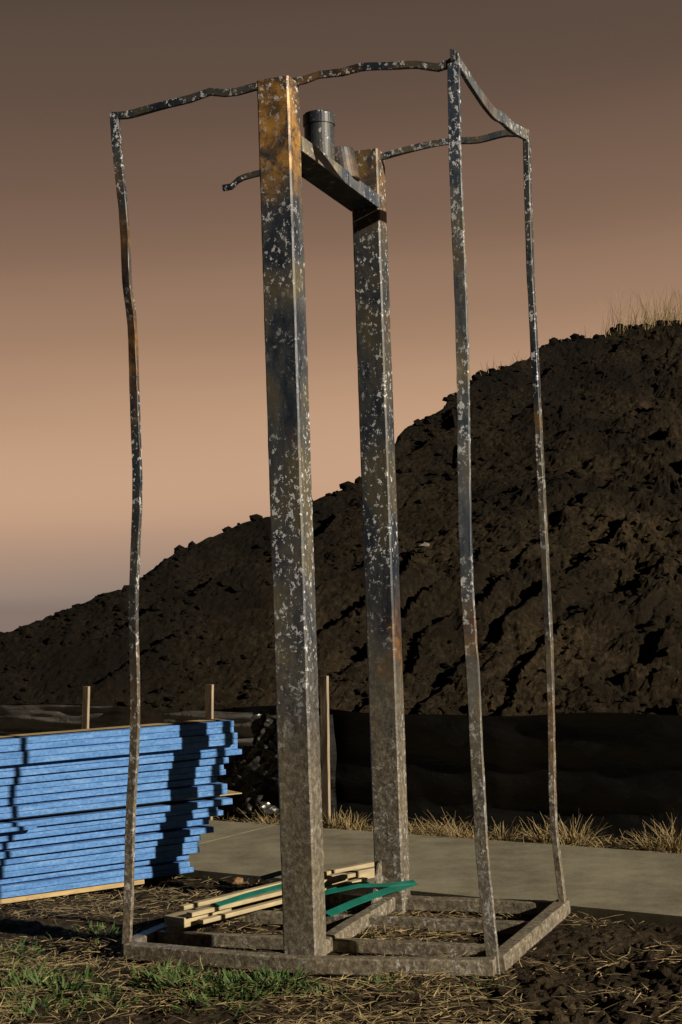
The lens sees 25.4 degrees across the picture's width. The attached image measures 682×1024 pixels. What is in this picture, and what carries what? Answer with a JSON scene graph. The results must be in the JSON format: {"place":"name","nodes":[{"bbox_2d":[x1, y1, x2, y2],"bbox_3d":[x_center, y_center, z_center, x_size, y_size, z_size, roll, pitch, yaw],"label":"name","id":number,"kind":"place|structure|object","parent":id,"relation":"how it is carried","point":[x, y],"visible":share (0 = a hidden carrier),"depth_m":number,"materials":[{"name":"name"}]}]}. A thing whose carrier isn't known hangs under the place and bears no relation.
{"place":"outdoors","nodes":[
{"label":"outdoors","id":0,"kind":"place"},
{"bbox_2d":[0,816,681,1023],"bbox_3d":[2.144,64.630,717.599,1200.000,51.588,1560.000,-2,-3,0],"label":"ground","id":1,"kind":"structure","parent":0,"point":[554,947],"depth_m":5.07,"materials":[{"name":"soil"}]},
{"bbox_2d":[0,719,241,903],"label":"blue lumber stack","id":2,"kind":"object","parent":1,"relation":"on","point":[63,795],"visible":0.98,"depth_m":6.43,"materials":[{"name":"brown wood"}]},
{"bbox_2d":[231,877,242,883],"bbox_3d":[-0.447,1.595,6.546,0.041,0.032,0.056,-3,-3,19],"label":"orange rock","id":3,"kind":"object","parent":1,"relation":"on","point":[239,880],"visible":1,"depth_m":6.53,"materials":[{"name":"stone"}]},
{"bbox_2d":[0,920,514,1023],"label":"green weeds","id":4,"kind":"object","parent":1,"relation":"on","point":[229,981],"visible":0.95,"depth_m":4.89,"materials":[{"name":"green plant"}]},
{"bbox_2d":[164,861,374,927],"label":"wood battens","id":5,"kind":"object","parent":1,"relation":"on","point":[204,911],"visible":0.72,"depth_m":5.74,"materials":[{"name":"brown wood"}]},
{"bbox_2d":[211,871,416,916],"bbox_3d":[-0.224,1.483,5.911,0.800,0.068,0.741,1,-4,-41],"label":"green plastic strap","id":6,"kind":"object","parent":5,"relation":"on","point":[392,887],"visible":0.78,"depth_m":5.81,"materials":[{"name":"teal plastic"}]},
{"bbox_2d":[109,48,569,976],"bbox_3d":[-0.017,0.034,5.602,1.401,3.101,1.075,-3,-3,21],"label":"welded steel frame","id":7,"kind":"object","parent":1,"relation":"on","point":[345,176],"visible":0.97,"depth_m":5.24,"materials":[{"name":"grey metal"}]},
{"bbox_2d":[0,319,681,715],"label":"dirt mound","id":8,"kind":"object","parent":1,"relation":"on","point":[612,427],"visible":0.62,"depth_m":13.08,"materials":[{"name":"soil"}]},
{"bbox_2d":[450,287,681,394],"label":"crest grass","id":9,"kind":"structure","parent":8,"relation":"on","point":[665,309],"depth_m":19.94,"materials":[{"name":"beige plant"}]},
{"bbox_2d":[0,676,681,845],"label":"silt fence","id":10,"kind":"object","parent":1,"relation":"on","point":[620,773],"visible":0.45,"depth_m":7.91,"materials":[{"name":"black fabric"}]},
{"bbox_2d":[0,824,681,1023],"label":"straw","id":11,"kind":"object","parent":1,"relation":"on","point":[15,913],"visible":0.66,"depth_m":4.88,"materials":[{"name":"beige plant"}]},
{"bbox_2d":[213,807,681,853],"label":"dry grass","id":12,"kind":"structure","parent":1,"relation":"on","point":[668,845],"depth_m":7.44,"materials":[{"name":"beige plant"}]},
{"bbox_2d":[0,0,681,631],"label":"sky","id":13,"kind":"structure","parent":0,"point":[595,86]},
{"bbox_2d":[177,820,681,926],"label":"sidewalk","id":14,"kind":"structure","parent":0,"point":[637,886],"depth_m":6.69,"materials":[{"name":"concrete"}]}
]}

